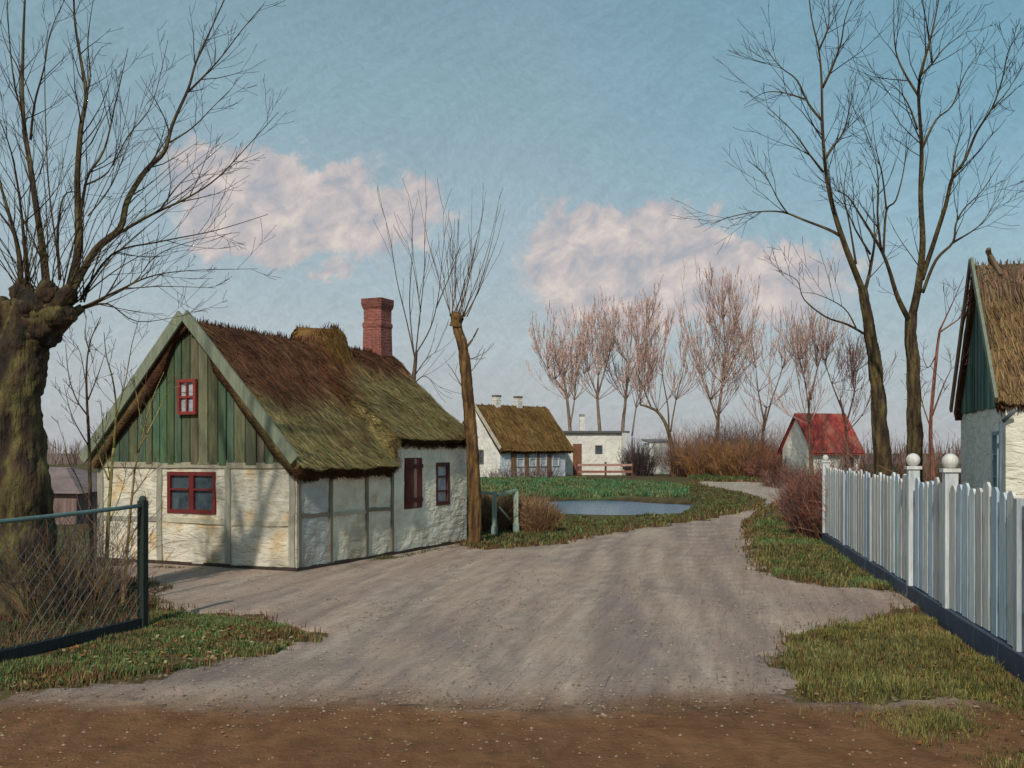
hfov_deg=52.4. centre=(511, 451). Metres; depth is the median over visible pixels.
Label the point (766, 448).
bare shrub
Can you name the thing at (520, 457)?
window
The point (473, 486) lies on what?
pollard willow
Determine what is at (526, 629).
road pebbles
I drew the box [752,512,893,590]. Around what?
verge grass
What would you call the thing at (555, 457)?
window
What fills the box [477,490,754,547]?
pond bank grass
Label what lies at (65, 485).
shed
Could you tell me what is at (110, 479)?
sapling
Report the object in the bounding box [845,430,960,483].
garden shrub
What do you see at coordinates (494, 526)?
wooden fence
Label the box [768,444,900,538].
garden shrub
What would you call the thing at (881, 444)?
bare tree
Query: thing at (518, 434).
thatched cottage
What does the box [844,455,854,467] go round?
window
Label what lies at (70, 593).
bare shrub
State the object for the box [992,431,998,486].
window
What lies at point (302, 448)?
thatched cottage
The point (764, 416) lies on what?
bare tree
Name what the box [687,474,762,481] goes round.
road end grass
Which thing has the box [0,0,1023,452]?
sky
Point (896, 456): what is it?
garden shrub
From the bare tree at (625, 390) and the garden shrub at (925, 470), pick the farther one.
the bare tree at (625, 390)
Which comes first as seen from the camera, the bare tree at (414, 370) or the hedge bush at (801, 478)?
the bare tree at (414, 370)
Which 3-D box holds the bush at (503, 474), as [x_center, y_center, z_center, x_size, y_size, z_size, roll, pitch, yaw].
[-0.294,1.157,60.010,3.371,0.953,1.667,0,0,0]
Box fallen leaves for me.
[0,580,1023,752]
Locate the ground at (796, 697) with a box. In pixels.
[0,453,1023,705]
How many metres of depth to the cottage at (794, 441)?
58.14 m
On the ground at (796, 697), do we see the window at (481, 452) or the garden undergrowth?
the garden undergrowth
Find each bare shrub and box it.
[0,495,173,624]
[44,490,182,606]
[55,522,75,558]
[647,419,725,472]
[647,424,723,476]
[661,414,742,455]
[672,431,742,475]
[684,415,773,470]
[698,402,784,452]
[698,430,780,475]
[725,419,788,457]
[727,432,782,471]
[737,448,792,477]
[754,462,816,488]
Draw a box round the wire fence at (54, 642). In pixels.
[0,496,147,661]
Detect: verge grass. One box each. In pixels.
[0,610,310,692]
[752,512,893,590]
[780,611,1023,767]
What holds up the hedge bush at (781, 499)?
on the ground at (796, 697)
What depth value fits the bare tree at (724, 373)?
69.73 m
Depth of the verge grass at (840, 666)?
9.56 m
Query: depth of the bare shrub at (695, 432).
81.75 m
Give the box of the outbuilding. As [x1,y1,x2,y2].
[641,439,669,473]
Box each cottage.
[79,297,479,571]
[462,395,575,476]
[777,413,864,475]
[949,247,1023,497]
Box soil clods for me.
[0,671,1023,767]
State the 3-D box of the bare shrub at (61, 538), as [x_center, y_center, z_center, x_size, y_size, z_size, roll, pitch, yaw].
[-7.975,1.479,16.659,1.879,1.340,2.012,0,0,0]
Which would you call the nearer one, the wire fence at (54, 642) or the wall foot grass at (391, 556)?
the wire fence at (54, 642)
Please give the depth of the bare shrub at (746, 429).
79.59 m
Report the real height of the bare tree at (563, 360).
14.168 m
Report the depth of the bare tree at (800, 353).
51.67 m
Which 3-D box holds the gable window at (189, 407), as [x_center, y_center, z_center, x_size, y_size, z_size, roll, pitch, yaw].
[-5.892,-1.000,18.874,0.420,0.640,0.071,0,0,24]
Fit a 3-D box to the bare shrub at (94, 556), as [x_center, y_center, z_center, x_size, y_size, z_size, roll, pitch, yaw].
[-5.748,1.321,14.553,2.268,1.636,2.428,0,0,37]
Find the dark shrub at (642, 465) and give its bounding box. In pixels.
[615,437,663,475]
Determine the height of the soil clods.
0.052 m
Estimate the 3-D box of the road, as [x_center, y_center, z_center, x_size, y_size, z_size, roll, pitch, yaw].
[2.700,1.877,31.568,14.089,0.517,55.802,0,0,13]
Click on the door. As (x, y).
(577, 455)
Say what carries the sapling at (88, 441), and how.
on the ground at (796, 697)
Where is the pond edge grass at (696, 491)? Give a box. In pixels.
[685,483,759,508]
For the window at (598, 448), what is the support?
in the house
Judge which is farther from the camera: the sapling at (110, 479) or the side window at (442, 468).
the side window at (442, 468)
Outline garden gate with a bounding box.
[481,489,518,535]
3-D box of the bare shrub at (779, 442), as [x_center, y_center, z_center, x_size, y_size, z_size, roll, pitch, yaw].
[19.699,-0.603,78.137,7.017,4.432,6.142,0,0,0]
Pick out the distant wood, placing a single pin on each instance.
(53, 458)
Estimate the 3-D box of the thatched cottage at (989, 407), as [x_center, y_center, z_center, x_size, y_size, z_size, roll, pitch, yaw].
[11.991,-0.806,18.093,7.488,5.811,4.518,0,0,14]
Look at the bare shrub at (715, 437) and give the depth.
67.23 m
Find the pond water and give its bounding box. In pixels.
[548,501,690,514]
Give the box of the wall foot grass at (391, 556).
[79,544,462,573]
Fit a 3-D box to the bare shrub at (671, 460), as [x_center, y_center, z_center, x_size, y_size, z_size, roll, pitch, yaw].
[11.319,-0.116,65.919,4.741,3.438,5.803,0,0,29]
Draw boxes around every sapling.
[49,310,114,589]
[85,317,154,595]
[120,360,195,604]
[900,277,976,480]
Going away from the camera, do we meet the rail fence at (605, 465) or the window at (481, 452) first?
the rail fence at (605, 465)
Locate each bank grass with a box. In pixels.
[467,475,690,498]
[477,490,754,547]
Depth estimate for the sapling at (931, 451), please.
18.96 m
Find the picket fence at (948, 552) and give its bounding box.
[821,453,1023,682]
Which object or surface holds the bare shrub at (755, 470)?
on the ground at (796, 697)
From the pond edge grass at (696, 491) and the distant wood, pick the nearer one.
the pond edge grass at (696, 491)
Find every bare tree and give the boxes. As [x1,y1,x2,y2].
[373,176,477,398]
[525,300,603,430]
[557,293,641,430]
[591,274,674,435]
[622,294,709,475]
[669,0,900,476]
[670,254,766,441]
[723,303,804,452]
[757,300,854,476]
[792,0,1023,481]
[808,310,897,470]
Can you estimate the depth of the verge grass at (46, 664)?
10.80 m
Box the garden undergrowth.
[0,565,172,648]
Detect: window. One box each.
[167,472,216,513]
[177,379,196,414]
[436,462,449,505]
[479,450,483,463]
[517,453,523,466]
[529,453,536,465]
[540,453,546,465]
[552,453,559,465]
[595,445,602,453]
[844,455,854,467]
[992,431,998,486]
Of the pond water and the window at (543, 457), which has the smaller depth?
the pond water
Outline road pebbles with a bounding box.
[0,481,910,766]
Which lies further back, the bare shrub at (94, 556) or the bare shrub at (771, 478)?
the bare shrub at (771, 478)
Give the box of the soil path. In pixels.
[0,694,1023,767]
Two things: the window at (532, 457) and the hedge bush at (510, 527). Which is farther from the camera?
the window at (532, 457)
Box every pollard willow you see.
[0,0,295,617]
[418,179,504,544]
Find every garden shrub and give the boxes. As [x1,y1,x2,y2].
[763,421,873,502]
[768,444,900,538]
[788,405,928,486]
[832,429,959,482]
[836,432,959,480]
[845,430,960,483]
[878,448,960,483]
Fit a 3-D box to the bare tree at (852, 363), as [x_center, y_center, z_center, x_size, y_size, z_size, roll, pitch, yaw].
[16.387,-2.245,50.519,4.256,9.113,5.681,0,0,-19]
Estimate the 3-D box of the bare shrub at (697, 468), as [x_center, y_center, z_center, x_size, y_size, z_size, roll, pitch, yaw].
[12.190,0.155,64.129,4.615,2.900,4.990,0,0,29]
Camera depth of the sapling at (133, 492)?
14.15 m
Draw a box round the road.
[0,481,917,716]
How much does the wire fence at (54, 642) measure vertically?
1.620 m
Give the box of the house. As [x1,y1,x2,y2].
[564,414,629,474]
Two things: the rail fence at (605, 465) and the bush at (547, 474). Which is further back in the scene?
the rail fence at (605, 465)
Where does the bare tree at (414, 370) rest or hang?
on the ground at (796, 697)
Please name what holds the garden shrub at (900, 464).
on the ground at (796, 697)
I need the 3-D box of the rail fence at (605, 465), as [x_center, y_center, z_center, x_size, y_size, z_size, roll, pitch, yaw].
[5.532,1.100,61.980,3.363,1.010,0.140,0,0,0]
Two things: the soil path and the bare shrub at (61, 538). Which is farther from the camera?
the bare shrub at (61, 538)
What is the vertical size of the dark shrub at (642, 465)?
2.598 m
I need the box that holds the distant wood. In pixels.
[47,437,960,464]
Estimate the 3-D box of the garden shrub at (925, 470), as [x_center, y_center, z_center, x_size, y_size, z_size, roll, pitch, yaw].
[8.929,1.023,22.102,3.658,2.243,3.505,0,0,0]
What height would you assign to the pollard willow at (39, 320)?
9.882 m
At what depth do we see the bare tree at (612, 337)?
83.80 m
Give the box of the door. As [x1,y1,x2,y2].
[573,444,581,474]
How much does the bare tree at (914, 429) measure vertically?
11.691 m
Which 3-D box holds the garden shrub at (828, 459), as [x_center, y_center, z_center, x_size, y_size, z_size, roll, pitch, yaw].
[8.257,0.641,26.958,3.268,3.011,3.480,0,0,-40]
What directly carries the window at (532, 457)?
in the thatched cottage at (518, 434)
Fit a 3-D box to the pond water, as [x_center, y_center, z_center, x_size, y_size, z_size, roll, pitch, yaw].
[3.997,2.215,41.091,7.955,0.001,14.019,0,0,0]
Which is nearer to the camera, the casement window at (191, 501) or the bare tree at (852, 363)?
the casement window at (191, 501)
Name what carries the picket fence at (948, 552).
on the ground at (796, 697)
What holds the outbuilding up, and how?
on the ground at (796, 697)
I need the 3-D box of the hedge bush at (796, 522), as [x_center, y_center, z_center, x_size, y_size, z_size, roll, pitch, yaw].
[7.348,1.100,25.150,2.645,2.084,2.779,0,0,-24]
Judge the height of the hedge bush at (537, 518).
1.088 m
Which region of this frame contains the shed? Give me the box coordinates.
[49,467,97,523]
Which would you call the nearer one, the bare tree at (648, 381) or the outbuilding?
the bare tree at (648, 381)
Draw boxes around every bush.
[467,477,521,533]
[480,465,535,477]
[497,486,554,529]
[511,493,569,532]
[512,464,561,477]
[764,456,821,538]
[770,472,821,520]
[779,463,821,497]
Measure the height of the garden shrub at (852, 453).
3.355 m
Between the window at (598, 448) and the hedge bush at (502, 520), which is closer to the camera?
the hedge bush at (502, 520)
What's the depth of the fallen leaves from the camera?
10.59 m
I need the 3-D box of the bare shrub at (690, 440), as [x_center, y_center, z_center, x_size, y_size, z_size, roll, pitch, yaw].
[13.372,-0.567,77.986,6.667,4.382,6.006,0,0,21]
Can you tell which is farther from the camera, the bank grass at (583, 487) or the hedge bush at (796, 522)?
the bank grass at (583, 487)
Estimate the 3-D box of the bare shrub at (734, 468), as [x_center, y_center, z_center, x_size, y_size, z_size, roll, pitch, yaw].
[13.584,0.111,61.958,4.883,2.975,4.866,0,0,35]
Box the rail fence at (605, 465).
[577,462,632,477]
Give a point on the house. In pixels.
(596, 447)

